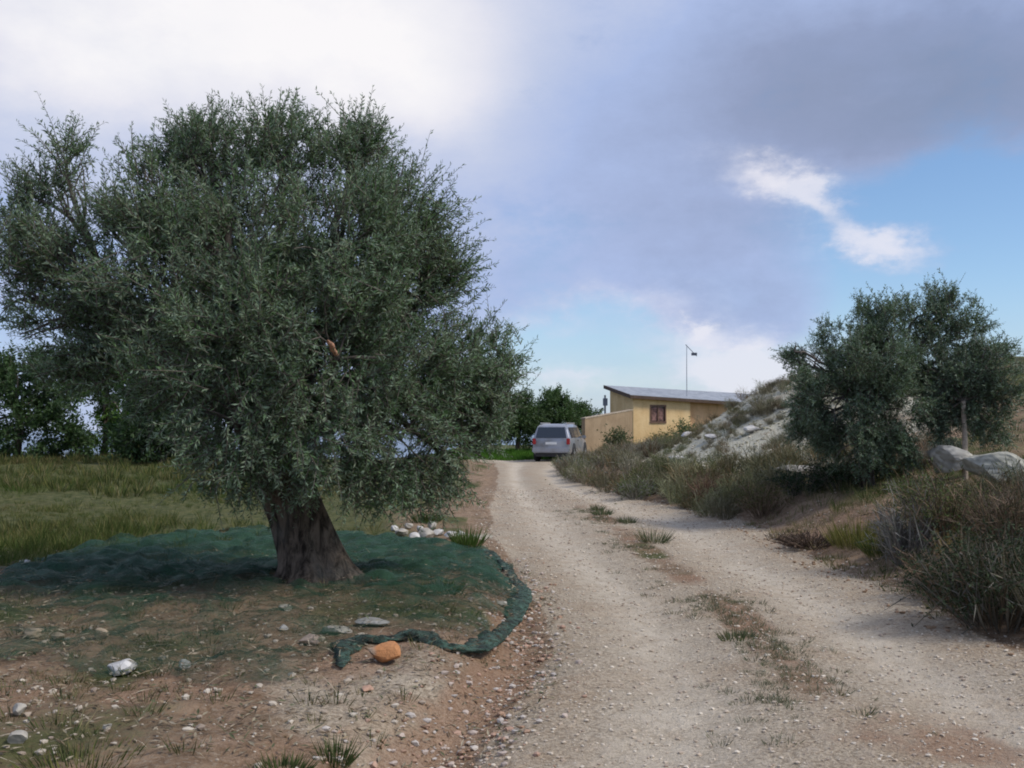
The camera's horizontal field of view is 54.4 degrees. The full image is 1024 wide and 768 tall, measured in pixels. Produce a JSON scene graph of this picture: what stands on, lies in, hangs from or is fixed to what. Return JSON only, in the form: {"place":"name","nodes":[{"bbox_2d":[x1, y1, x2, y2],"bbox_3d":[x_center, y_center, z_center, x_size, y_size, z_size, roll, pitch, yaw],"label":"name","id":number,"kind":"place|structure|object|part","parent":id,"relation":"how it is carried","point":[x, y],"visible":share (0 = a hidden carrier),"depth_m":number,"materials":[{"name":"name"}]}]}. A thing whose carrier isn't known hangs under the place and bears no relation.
{"place":"outdoors","nodes":[
{"label":"outdoors","id":0,"kind":"place"},
{"bbox_2d":[0,431,580,459],"bbox_3d":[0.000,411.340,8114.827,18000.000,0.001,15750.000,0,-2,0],"label":"sea","id":1,"kind":"structure","parent":0,"point":[401,446],"depth_m":3766.06,"materials":[{"name":"blue liquid"}]},
{"bbox_2d":[0,356,1023,767],"bbox_3d":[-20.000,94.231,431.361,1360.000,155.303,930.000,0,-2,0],"label":"ground","id":2,"kind":"structure","parent":0,"point":[516,476],"depth_m":6.79,"materials":[{"name":"beige soil"}]},
{"bbox_2d":[7,730,27,743],"bbox_3d":[-2.188,1.570,4.410,0.084,0.069,0.074,1,-3,-22],"label":"stone","id":3,"kind":"object","parent":2,"relation":"on","point":[18,737],"visible":1,"depth_m":4.39,"materials":[{"name":"grey stone"}]},
{"bbox_2d":[12,703,26,715],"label":"stone","id":4,"kind":"object","parent":2,"relation":"on","point":[19,708],"visible":0.95,"depth_m":4.87,"materials":[{"name":"white stone"}]},
{"bbox_2d":[23,628,43,637],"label":"stone","id":5,"kind":"object","parent":2,"relation":"on","point":[30,632],"visible":0.87,"depth_m":6.90,"materials":[{"name":"beige stone"}]},
{"bbox_2d":[0,338,99,460],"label":"broadleaf tree","id":6,"kind":"object","parent":2,"relation":"on","point":[44,412],"visible":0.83,"depth_m":35.47,"materials":[{"name":"green plant"}]},
{"bbox_2d":[51,632,64,639],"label":"stone","id":7,"kind":"object","parent":2,"relation":"on","point":[56,635],"visible":0.94,"depth_m":6.81,"materials":[{"name":"beige stone"}]},
{"bbox_2d":[8,732,146,767],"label":"weed clump","id":8,"kind":"object","parent":2,"relation":"on","point":[63,758],"visible":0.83,"depth_m":4.18,"materials":[{"name":"green plant"}]},
{"bbox_2d":[50,344,146,457],"bbox_3d":[-16.646,0.579,40.050,4.894,5.168,2.804,0,-2,0],"label":"broadleaf tree","id":9,"kind":"object","parent":2,"relation":"on","point":[104,417],"visible":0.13,"depth_m":39.83,"materials":[{"name":"green plant"}]},
{"bbox_2d":[94,628,108,639],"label":"stone","id":10,"kind":"object","parent":2,"relation":"on","point":[98,634],"visible":0.95,"depth_m":6.80,"materials":[{"name":"beige stone"}]},
{"bbox_2d":[102,724,111,729],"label":"stone","id":11,"kind":"object","parent":2,"relation":"on","point":[105,727],"visible":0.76,"depth_m":4.61,"materials":[{"name":"beige stone"}]},
{"bbox_2d":[107,658,137,675],"bbox_3d":[-2.352,1.708,6.005,0.188,0.097,0.166,0,-2,7],"label":"stone","id":12,"kind":"object","parent":2,"relation":"on","point":[126,664],"visible":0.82,"depth_m":5.95,"materials":[{"name":"white stone"}]},
{"bbox_2d":[113,436,175,463],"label":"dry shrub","id":13,"kind":"object","parent":2,"relation":"on","point":[144,452],"visible":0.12,"depth_m":32.79,"materials":[{"name":"green plant"}]},
{"bbox_2d":[93,354,238,465],"bbox_3d":[-11.005,0.813,32.904,5.174,4.870,3.210,0,-2,0],"label":"broadleaf tree","id":14,"kind":"object","parent":2,"relation":"on","point":[121,433],"visible":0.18,"depth_m":32.43,"materials":[{"name":"green plant"}]},
{"bbox_2d":[178,659,190,668],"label":"stone","id":15,"kind":"object","parent":2,"relation":"on","point":[182,661],"visible":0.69,"depth_m":6.08,"materials":[{"name":"grey stone"}]},
{"bbox_2d":[0,525,532,680],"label":"olive net","id":16,"kind":"object","parent":2,"relation":"on","point":[384,566],"visible":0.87,"depth_m":9.45,"materials":[{"name":"green fabric"}]},
{"bbox_2d":[409,532,419,537],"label":"stone","id":17,"kind":"object","parent":16,"relation":"on","point":[413,534],"visible":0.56,"depth_m":13.66,"materials":[{"name":"white stone"}]},
{"bbox_2d":[0,84,541,588],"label":"olive tree","id":18,"kind":"object","parent":2,"relation":"on","point":[278,322],"visible":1,"depth_m":8.65,"materials":[{"name":"green plant"}]},
{"bbox_2d":[246,749,317,767],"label":"weed clump","id":19,"kind":"object","parent":2,"relation":"on","point":[282,764],"visible":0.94,"depth_m":4.25,"materials":[{"name":"green plant"}]},
{"bbox_2d":[279,624,288,630],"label":"stone","id":20,"kind":"object","parent":2,"relation":"on","point":[283,626],"visible":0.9,"depth_m":7.05,"materials":[{"name":"grey stone"}]},
{"bbox_2d":[0,547,569,767],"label":"leaf litter","id":21,"kind":"object","parent":2,"relation":"on","point":[254,712],"visible":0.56,"depth_m":6.17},
{"bbox_2d":[279,604,291,610],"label":"stone","id":22,"kind":"object","parent":2,"relation":"on","point":[283,605],"visible":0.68,"depth_m":7.65,"materials":[{"name":"grey stone"}]},
{"bbox_2d":[298,634,320,645],"bbox_3d":[-1.381,1.745,6.798,0.153,0.072,0.122,0,-2,-1],"label":"stone","id":23,"kind":"object","parent":2,"relation":"on","point":[304,640],"visible":0.84,"depth_m":6.76,"materials":[{"name":"beige stone"}]},
{"bbox_2d":[322,625,351,633],"bbox_3d":[-1.244,1.747,7.074,0.226,0.058,0.150,0,-2,8],"label":"stone","id":24,"kind":"object","parent":2,"relation":"on","point":[338,629],"visible":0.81,"depth_m":7.04,"materials":[{"name":"grey stone"}]},
{"bbox_2d":[308,730,368,767],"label":"weed clump","id":25,"kind":"object","parent":2,"relation":"on","point":[350,760],"visible":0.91,"depth_m":4.48,"materials":[{"name":"green plant"}]},
{"bbox_2d":[362,685,373,691],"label":"stone","id":26,"kind":"object","parent":2,"relation":"on","point":[365,688],"visible":0.99,"depth_m":5.54,"materials":[{"name":"stone"}]},
{"bbox_2d":[355,617,389,625],"bbox_3d":[-1.018,1.730,7.235,0.287,0.049,0.183,-2,-3,33],"label":"stone","id":27,"kind":"object","parent":2,"relation":"on","point":[374,621],"visible":0.98,"depth_m":7.19,"materials":[{"name":"grey stone"}]},
{"bbox_2d":[368,641,400,661],"bbox_3d":[-0.779,1.657,6.175,0.206,0.119,0.195,0,-3,11],"label":"stone","id":28,"kind":"object","parent":2,"relation":"on","point":[386,651],"visible":1,"depth_m":6.10,"materials":[{"name":"orange stone"}]},
{"bbox_2d":[391,525,398,530],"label":"stone","id":29,"kind":"object","parent":2,"relation":"on","point":[393,528],"visible":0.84,"depth_m":14.99,"materials":[{"name":"grey stone"}]},
{"bbox_2d":[395,528,407,535],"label":"stone","id":30,"kind":"object","parent":2,"relation":"on","point":[402,532],"visible":0.96,"depth_m":14.43,"materials":[{"name":"grey stone"}]},
{"bbox_2d":[404,523,412,528],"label":"stone","id":31,"kind":"object","parent":2,"relation":"on","point":[408,525],"visible":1,"depth_m":15.42,"materials":[{"name":"grey stone"}]},
{"bbox_2d":[407,509,444,523],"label":"weed clump","id":32,"kind":"object","parent":2,"relation":"on","point":[424,518],"visible":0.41,"depth_m":16.21,"materials":[{"name":"green plant"}]},
{"bbox_2d":[418,528,434,537],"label":"stone","id":33,"kind":"object","parent":2,"relation":"on","point":[427,532],"visible":0.76,"depth_m":13.94,"materials":[{"name":"grey stone"}]},
{"bbox_2d":[428,521,436,529],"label":"stone","id":34,"kind":"object","parent":2,"relation":"on","point":[431,526],"visible":0.66,"depth_m":15.48,"materials":[{"name":"grey stone"}]},
{"bbox_2d":[434,528,443,535],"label":"stone","id":35,"kind":"object","parent":2,"relation":"on","point":[440,531],"visible":0.82,"depth_m":14.35,"materials":[{"name":"grey stone"}]},
{"bbox_2d":[418,576,469,594],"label":"weed clump","id":36,"kind":"object","parent":2,"relation":"on","point":[447,586],"visible":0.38,"depth_m":8.40,"materials":[{"name":"green plant"}]},
{"bbox_2d":[444,531,455,538],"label":"stone","id":37,"kind":"object","parent":2,"relation":"on","point":[446,534],"visible":0.45,"depth_m":13.46,"materials":[{"name":"grey stone"}]},
{"bbox_2d":[445,523,488,547],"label":"weed clump","id":38,"kind":"object","parent":2,"relation":"on","point":[469,539],"visible":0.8,"depth_m":12.77,"materials":[{"name":"green plant"}]},
{"bbox_2d":[443,381,517,453],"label":"broadleaf tree","id":39,"kind":"object","parent":2,"relation":"on","point":[493,441],"visible":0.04,"depth_m":51.64,"materials":[{"name":"green plant"}]},
{"bbox_2d":[496,601,506,605],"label":"stone","id":40,"kind":"object","parent":2,"relation":"on","point":[501,603],"visible":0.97,"depth_m":8.47,"materials":[{"name":"white stone"}]},
{"bbox_2d":[502,388,551,450],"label":"broadleaf tree","id":41,"kind":"object","parent":2,"relation":"on","point":[529,425],"visible":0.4,"depth_m":59.48,"materials":[{"name":"green plant"}]},
{"bbox_2d":[521,382,591,437],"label":"broadleaf tree","id":42,"kind":"object","parent":2,"relation":"on","point":[561,411],"visible":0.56,"depth_m":65.43,"materials":[{"name":"green plant"}]},
{"bbox_2d":[532,423,586,460],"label":"parked car","id":43,"kind":"object","parent":2,"relation":"on","point":[551,440],"visible":0.75,"depth_m":45.64,"materials":[{"name":"silver metal"}]},
{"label":"rear window","id":44,"kind":"part","parent":43,"relation":"part of","materials":[{"name":"black glass"}]},
{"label":"side window","id":45,"kind":"part","parent":43,"relation":"part of","materials":[{"name":"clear glass"}]},
{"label":"side window","id":46,"kind":"part","parent":43,"relation":"part of","materials":[{"name":"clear glass"}]},
{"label":"side window","id":47,"kind":"part","parent":43,"relation":"part of","materials":[{"name":"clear glass"}]},
{"bbox_2d":[553,449,593,468],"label":"dry shrub","id":48,"kind":"object","parent":2,"relation":"on","point":[575,458],"visible":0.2,"depth_m":33.22,"materials":[{"name":"plant"}]},
{"bbox_2d":[563,397,603,435],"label":"broadleaf tree","id":49,"kind":"object","parent":2,"relation":"on","point":[593,412],"visible":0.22,"depth_m":69.73,"materials":[{"name":"green plant"}]},
{"bbox_2d":[590,504,605,510],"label":"weed clump","id":50,"kind":"object","parent":2,"relation":"on","point":[596,507],"visible":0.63,"depth_m":18.97,"materials":[{"name":"green plant"}]},
{"bbox_2d":[589,507,613,515],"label":"weed clump","id":51,"kind":"object","parent":2,"relation":"on","point":[603,513],"visible":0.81,"depth_m":18.01,"materials":[{"name":"green plant"}]},
{"bbox_2d":[603,395,607,413],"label":"post","id":52,"kind":"object","parent":2,"relation":"on","point":[605,401],"visible":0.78,"depth_m":60.70,"materials":[{"name":"metal"}]},
{"bbox_2d":[581,409,632,453],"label":"boundary wall","id":53,"kind":"structure","parent":2,"relation":"on","point":[591,425],"depth_m":53.56,"materials":[{"name":"paint"}]},
{"bbox_2d":[597,424,633,447],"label":"green shrub","id":54,"kind":"object","parent":2,"relation":"on","point":[620,437],"visible":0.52,"depth_m":50.73,"materials":[{"name":"green plant"}]},
{"bbox_2d":[617,515,637,522],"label":"weed clump","id":55,"kind":"object","parent":2,"relation":"on","point":[620,520],"visible":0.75,"depth_m":16.62,"materials":[{"name":"green plant"}]},
{"bbox_2d":[608,470,661,499],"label":"green shrub","id":56,"kind":"object","parent":2,"relation":"on","point":[643,489],"visible":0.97,"depth_m":21.80,"materials":[{"name":"green plant"}]},
{"bbox_2d":[634,527,675,543],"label":"weed clump","id":57,"kind":"object","parent":2,"relation":"on","point":[662,541],"visible":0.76,"depth_m":13.78,"materials":[{"name":"green plant"}]},
{"bbox_2d":[647,428,671,443],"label":"green shrub","id":58,"kind":"object","parent":2,"relation":"on","point":[656,435],"visible":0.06,"depth_m":54.73,"materials":[{"name":"green plant"}]},
{"bbox_2d":[603,385,748,444],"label":"house","id":59,"kind":"structure","parent":2,"relation":"on","point":[654,410],"depth_m":57.75,"materials":[{"name":"yellow paint"}]},
{"bbox_2d":[650,405,666,422],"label":"window","id":60,"kind":"structure","parent":59,"relation":"in","point":[657,413],"depth_m":57.38,"materials":[{"name":"paint"}]},
{"bbox_2d":[686,345,696,395],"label":"street lamp","id":61,"kind":"object","parent":59,"relation":"on","point":[693,354],"visible":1,"depth_m":58.70,"materials":[{"name":"metal"}]},
{"bbox_2d":[666,415,694,436],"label":"green shrub","id":62,"kind":"object","parent":2,"relation":"on","point":[681,427],"visible":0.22,"depth_m":54.39,"materials":[{"name":"green plant"}]},
{"bbox_2d":[704,434,716,438],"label":"stone","id":63,"kind":"object","parent":2,"relation":"on","point":[712,436],"visible":0.69,"depth_m":26.69,"materials":[{"name":"white stone"}]},
{"bbox_2d":[685,467,739,507],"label":"dry shrub","id":64,"kind":"object","parent":2,"relation":"on","point":[713,485],"visible":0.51,"depth_m":19.13,"materials":[{"name":"green plant"}]},
{"bbox_2d":[716,626,760,641],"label":"weed clump","id":65,"kind":"object","parent":2,"relation":"on","point":[753,635],"visible":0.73,"depth_m":7.54,"materials":[{"name":"green plant"}]},
{"bbox_2d":[552,507,942,747],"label":"weeds","id":66,"kind":"object","parent":2,"relation":"on","point":[778,698],"visible":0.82,"depth_m":7.13,"materials":[{"name":"green plant"}]},
{"bbox_2d":[743,425,759,431],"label":"stone","id":67,"kind":"object","parent":2,"relation":"on","point":[750,428],"visible":0.99,"depth_m":25.39,"materials":[{"name":"white stone"}]},
{"bbox_2d":[726,473,794,519],"bbox_3d":[4.173,1.865,16.557,1.175,0.872,1.232,1,-3,-29],"label":"green shrub","id":68,"kind":"object","parent":2,"relation":"on","point":[762,506],"visible":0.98,"depth_m":16.50,"materials":[{"name":"green plant"}]},
{"bbox_2d":[521,372,1023,503],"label":"rubble","id":69,"kind":"object","parent":2,"relation":"on","point":[740,445],"visible":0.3,"depth_m":25.96,"materials":[{"name":"stone"}]},
{"bbox_2d":[550,348,1023,618],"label":"scrub","id":70,"kind":"object","parent":2,"relation":"on","point":[583,473],"visible":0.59,"depth_m":22.00,"materials":[{"name":"green plant"}]},
{"bbox_2d":[774,465,812,474],"bbox_3d":[5.602,1.669,19.083,1.178,0.248,0.642,1,-3,-22],"label":"boulder","id":71,"kind":"object","parent":2,"relation":"on","point":[795,466],"visible":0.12,"depth_m":18.76,"materials":[{"name":"stone"}]},
{"bbox_2d":[764,462,834,497],"bbox_3d":[4.905,1.651,16.901,1.365,0.678,1.203,0,-2,0],"label":"green shrub","id":72,"kind":"object","parent":2,"relation":"on","point":[792,480],"visible":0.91,"depth_m":16.64,"materials":[{"name":"green plant"}]},
{"bbox_2d":[765,524,840,549],"bbox_3d":[4.405,2.011,12.925,2.228,0.344,1.268,0,-2,0],"label":"brush heap","id":73,"kind":"object","parent":2,"relation":"on","point":[797,540],"visible":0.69,"depth_m":12.84,"materials":[{"name":"brown plant"}]},
{"bbox_2d":[807,455,882,488],"bbox_3d":[5.431,1.449,16.306,1.331,0.626,1.222,0,-2,0],"label":"green shrub","id":74,"kind":"object","parent":2,"relation":"on","point":[822,476],"visible":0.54,"depth_m":16.15,"materials":[{"name":"green plant"}]},
{"bbox_2d":[813,515,883,550],"bbox_3d":[4.227,1.790,12.102,1.090,0.455,1.084,0,-2,0],"label":"straw tuft","id":75,"kind":"object","parent":2,"relation":"on","point":[845,539],"visible":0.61,"depth_m":12.03,"materials":[{"name":"green plant"}]},
{"bbox_2d":[850,529,895,558],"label":"straw tuft","id":76,"kind":"object","parent":2,"relation":"on","point":[871,550],"visible":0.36,"depth_m":11.31,"materials":[{"name":"green plant"}]},
{"bbox_2d":[874,453,913,479],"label":"green shrub","id":77,"kind":"object","parent":2,"relation":"on","point":[901,472],"visible":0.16,"depth_m":16.79,"materials":[{"name":"green plant"}]},
{"bbox_2d":[767,267,1021,486],"bbox_3d":[6.066,-0.076,16.043,3.703,3.633,3.065,2,-3,-43],"label":"olive tree","id":78,"kind":"object","parent":2,"relation":"on","point":[871,381],"visible":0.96,"depth_m":15.62,"materials":[{"name":"green plant"}]},
{"bbox_2d":[851,478,954,568],"bbox_3d":[4.253,1.565,10.656,1.256,1.154,1.278,0,-2,0],"label":"dry shrub","id":79,"kind":"object","parent":2,"relation":"on","point":[898,534],"visible":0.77,"depth_m":10.57,"materials":[{"name":"brown plant"}]},
{"bbox_2d":[880,464,953,516],"bbox_3d":[5.134,1.375,12.718,0.850,0.725,0.970,0,-2,0],"label":"green shrub","id":80,"kind":"object","parent":2,"relation":"on","point":[900,496],"visible":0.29,"depth_m":12.68,"materials":[{"name":"green plant"}]},
{"bbox_2d":[880,457,1006,548],"bbox_3d":[4.638,1.292,10.651,1.308,1.034,1.298,-2,-3,41],"label":"green shrub","id":81,"kind":"object","parent":2,"relation":"on","point":[946,503],"visible":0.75,"depth_m":10.50,"materials":[{"name":"green plant"}]},
{"bbox_2d":[927,435,961,448],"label":"green shrub","id":82,"kind":"object","parent":2,"relation":"on","point":[959,445],"visible":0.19,"depth_m":17.55,"materials":[{"name":"green plant"}]},
{"bbox_2d":[892,532,999,600],"bbox_3d":[4.003,1.688,9.046,1.049,0.707,1.129,-1,-3,25],"label":"dry shrub","id":83,"kind":"object","parent":2,"relation":"on","point":[914,557],"visible":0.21,"depth_m":9.08,"materials":[{"name":"plant"}]},
{"bbox_2d":[926,445,972,473],"bbox_3d":[6.793,1.166,15.331,0.713,0.456,0.727,1,-3,-19],"label":"boulder","id":84,"kind":"object","parent":2,"relation":"on","point":[946,457],"visible":0.8,"depth_m":15.07,"materials":[{"name":"stone"}]},
{"bbox_2d":[879,510,1023,635],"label":"dry shrub","id":85,"kind":"object","parent":2,"relation":"on","point":[971,598],"visible":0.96,"depth_m":7.82,"materials":[{"name":"green plant"}]},
{"bbox_2d":[925,528,989,562],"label":"straw tuft","id":86,"kind":"object","parent":2,"relation":"on","point":[949,540],"visible":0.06,"depth_m":9.82,"materials":[{"name":"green plant"}]},
{"bbox_2d":[898,323,1023,479],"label":"olive tree","id":87,"kind":"object","parent":2,"relation":"on","point":[970,387],"visible":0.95,"depth_m":15.26,"materials":[{"name":"green plant"}]},
{"bbox_2d":[928,456,1023,554],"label":"dry shrub","id":88,"kind":"object","parent":2,"relation":"on","point":[1015,515],"visible":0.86,"depth_m":9.59,"materials":[{"name":"plant"}]},
{"bbox_2d":[959,451,1023,485],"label":"boulder","id":89,"kind":"object","parent":2,"relation":"on","point":[973,463],"visible":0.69,"depth_m":13.81,"materials":[{"name":"stone"}]},
{"bbox_2d":[0,384,1023,767],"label":"grass","id":90,"kind":"structure","parent":0,"point":[38,544],"depth_m":14.51,"materials":[{"name":"green plant"}]},
{"bbox_2d":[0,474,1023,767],"bbox_3d":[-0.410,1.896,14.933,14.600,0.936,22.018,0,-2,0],"label":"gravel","id":91,"kind":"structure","parent":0,"point":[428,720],"depth_m":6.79,"materials":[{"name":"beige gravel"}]},
{"bbox_2d":[0,0,1023,430],"label":"sky","id":92,"kind":"structure","parent":0,"point":[655,179],"materials":[{"name":"blue"}]}
]}

